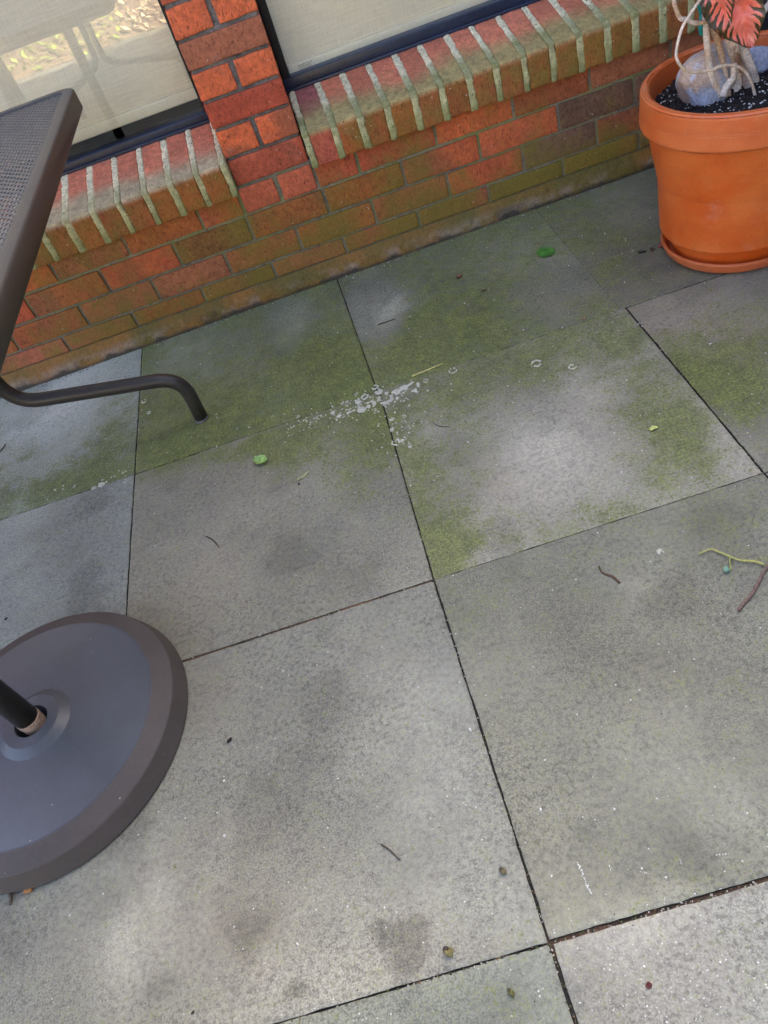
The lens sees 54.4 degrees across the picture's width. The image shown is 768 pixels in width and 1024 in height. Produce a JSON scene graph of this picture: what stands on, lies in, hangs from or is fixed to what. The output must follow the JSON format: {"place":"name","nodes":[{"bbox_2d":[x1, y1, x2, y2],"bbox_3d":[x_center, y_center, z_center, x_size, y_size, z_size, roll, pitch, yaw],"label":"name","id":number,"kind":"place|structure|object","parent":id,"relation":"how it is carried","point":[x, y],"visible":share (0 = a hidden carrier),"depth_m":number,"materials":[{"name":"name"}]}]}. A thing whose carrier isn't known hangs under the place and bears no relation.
{"place":"outdoors","nodes":[
{"label":"outdoors","id":0,"kind":"place"},
{"bbox_2d":[0,167,767,1023],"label":"patio","id":1,"kind":"structure","parent":0,"point":[580,471],"depth_m":1.18,"materials":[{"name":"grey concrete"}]},
{"bbox_2d":[8,893,11,904],"bbox_3d":[-0.539,0.557,1.075,0.008,0.006,0.017,-18,45,3],"label":"stick","id":2,"kind":"object","parent":1,"relation":"on","point":[10,898],"visible":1,"depth_m":1.07,"materials":[{"name":"wood"}]},
{"bbox_2d":[23,888,32,893],"bbox_3d":[-0.513,0.546,1.077,0.012,0.006,0.007,-18,45,3],"label":"wood chip","id":3,"kind":"object","parent":1,"relation":"on","point":[29,890],"visible":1,"depth_m":1.07,"materials":[{"name":"orange wood"}]},
{"bbox_2d":[0,612,187,893],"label":"umbrella stand","id":4,"kind":"object","parent":1,"relation":"on","point":[93,709],"visible":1,"depth_m":1.17,"materials":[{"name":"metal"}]},
{"bbox_2d":[0,88,208,423],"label":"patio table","id":5,"kind":"object","parent":1,"relation":"on","point":[55,115],"visible":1,"depth_m":1.20,"materials":[{"name":"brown metal"}]},
{"bbox_2d":[252,455,266,463],"bbox_3d":[-0.263,-0.109,1.592,0.033,0.011,0.029,-18,45,3],"label":"leaf","id":6,"kind":"object","parent":1,"relation":"on","point":[260,459],"visible":1,"depth_m":1.60,"materials":[{"name":"green plant"}]},
{"bbox_2d":[43,359,663,553],"bbox_3d":[-0.098,-0.166,1.591,1.350,0.005,0.494,4,51,24],"label":"lichen","id":7,"kind":"object","parent":1,"relation":"on","point":[360,409],"visible":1,"depth_m":1.63},
{"bbox_2d":[0,184,767,1023],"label":"grit","id":8,"kind":"object","parent":1,"relation":"on","point":[508,740],"visible":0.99,"depth_m":0.94,"materials":[{"name":"grey gravel"}]},
{"bbox_2d":[380,843,399,860],"bbox_3d":[0.009,0.446,0.981,0.034,0.002,0.004,25,61,36],"label":"twig","id":9,"kind":"object","parent":1,"relation":"on","point":[381,844],"visible":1,"depth_m":0.98,"materials":[{"name":"grey wood"}]},
{"bbox_2d":[412,363,442,376],"bbox_3d":[0.096,-0.315,1.656,0.074,0.004,0.004,-23,45,-1],"label":"grass stalk","id":10,"kind":"object","parent":1,"relation":"on","point":[426,370],"depth_m":1.66,"materials":[{"name":"beige plant"}]},
{"bbox_2d":[443,946,452,956],"bbox_3d":[0.076,0.520,0.884,0.012,0.010,0.011,-4,48,17],"label":"acorn","id":11,"kind":"object","parent":1,"relation":"on","point":[447,951],"visible":1,"depth_m":0.88,"materials":[{"name":"yellow plant"}]},
{"bbox_2d":[498,867,505,873],"bbox_3d":[0.147,0.446,0.929,0.009,0.008,0.010,-18,45,3],"label":"acorn","id":12,"kind":"object","parent":1,"relation":"on","point":[502,870],"visible":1,"depth_m":0.93,"materials":[{"name":"beige plant"}]},
{"bbox_2d":[507,988,514,997],"bbox_3d":[0.143,0.542,0.841,0.008,0.007,0.010,-18,45,3],"label":"acorn","id":13,"kind":"object","parent":1,"relation":"on","point":[510,991],"visible":1,"depth_m":0.84,"materials":[{"name":"plant"}]},
{"bbox_2d":[537,247,553,256],"bbox_3d":[0.400,-0.644,1.850,0.050,0.005,0.044,25,61,36],"label":"leaf","id":14,"kind":"object","parent":1,"relation":"on","point":[545,251],"visible":1,"depth_m":1.85,"materials":[{"name":"green plant"}]},
{"bbox_2d":[598,566,620,583],"bbox_3d":[0.354,0.100,1.177,0.008,0.004,0.046,-36,47,-14],"label":"twig","id":15,"kind":"object","parent":1,"relation":"on","point":[615,579],"visible":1,"depth_m":1.17,"materials":[{"name":"brown wood"}]},
{"bbox_2d":[645,982,651,988],"bbox_3d":[0.289,0.516,0.814,0.008,0.004,0.007,-18,45,3],"label":"leaf","id":16,"kind":"object","parent":1,"relation":"on","point":[648,985],"visible":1,"depth_m":0.81,"materials":[{"name":"red plant"}]},
{"bbox_2d":[649,425,657,430],"bbox_3d":[0.490,-0.153,1.359,0.013,0.006,0.013,12,54,29],"label":"leaf","id":17,"kind":"object","parent":1,"relation":"on","point":[652,428],"visible":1,"depth_m":1.36,"materials":[{"name":"yellow plant"}]},
{"bbox_2d":[661,231,767,272],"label":"pot saucer","id":18,"kind":"object","parent":1,"relation":"on","point":[707,267],"visible":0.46,"depth_m":1.60,"materials":[{"name":"ceramic"}]},
{"bbox_2d":[639,30,767,263],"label":"flower pot","id":19,"kind":"object","parent":18,"relation":"on","point":[711,169],"visible":0.82,"depth_m":1.47,"materials":[{"name":"ceramic"}]},
{"bbox_2d":[655,70,767,112],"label":"potting soil","id":20,"kind":"structure","parent":19,"relation":"in","point":[743,99],"depth_m":1.44,"materials":[{"name":"black soil"}]},
{"bbox_2d":[675,41,731,106],"bbox_3d":[0.633,-0.835,1.456,0.124,0.135,0.085,-18,45,3],"label":"rock","id":21,"kind":"object","parent":20,"relation":"on","point":[695,89],"visible":0.66,"depth_m":1.42,"materials":[{"name":"grey stone"}]},
{"bbox_2d":[672,0,767,98],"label":"croton plant","id":22,"kind":"object","parent":20,"relation":"on","point":[735,25],"visible":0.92,"depth_m":1.33,"materials":[{"name":"red plant"}]},
{"bbox_2d":[697,0,702,35],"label":"plant tie","id":23,"kind":"object","parent":22,"relation":"hanging from","point":[700,28],"visible":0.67,"depth_m":1.34,"materials":[{"name":"teal plastic"}]},
{"bbox_2d":[749,45,767,73],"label":"rock","id":24,"kind":"object","parent":20,"relation":"on","point":[759,55],"visible":0.52,"depth_m":1.46,"materials":[{"name":"stone"}]},
{"bbox_2d":[698,548,767,610],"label":"berry twig","id":25,"kind":"object","parent":1,"relation":"on","point":[726,569],"visible":1,"depth_m":1.11,"materials":[{"name":"brown plant"}]},
{"label":"ground","id":26,"kind":"structure","parent":0,"visible":0},
{"bbox_2d":[0,0,767,397],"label":"brick house","id":27,"kind":"structure","parent":26,"relation":"on","point":[226,158],"depth_m":1.84,"materials":[{"name":"red brick"}]},
{"bbox_2d":[0,0,209,197],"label":"window","id":28,"kind":"structure","parent":27,"relation":"in","point":[124,62],"depth_m":1.78,"materials":[{"name":"beige glass"}]},
{"bbox_2d":[256,0,540,93],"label":"window","id":29,"kind":"structure","parent":27,"relation":"in","point":[320,40],"depth_m":1.83,"materials":[{"name":"beige glass"}]},
{"bbox_2d":[760,0,767,30],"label":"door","id":30,"kind":"structure","parent":27,"relation":"in","point":[765,23],"depth_m":1.80,"materials":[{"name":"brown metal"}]}
]}

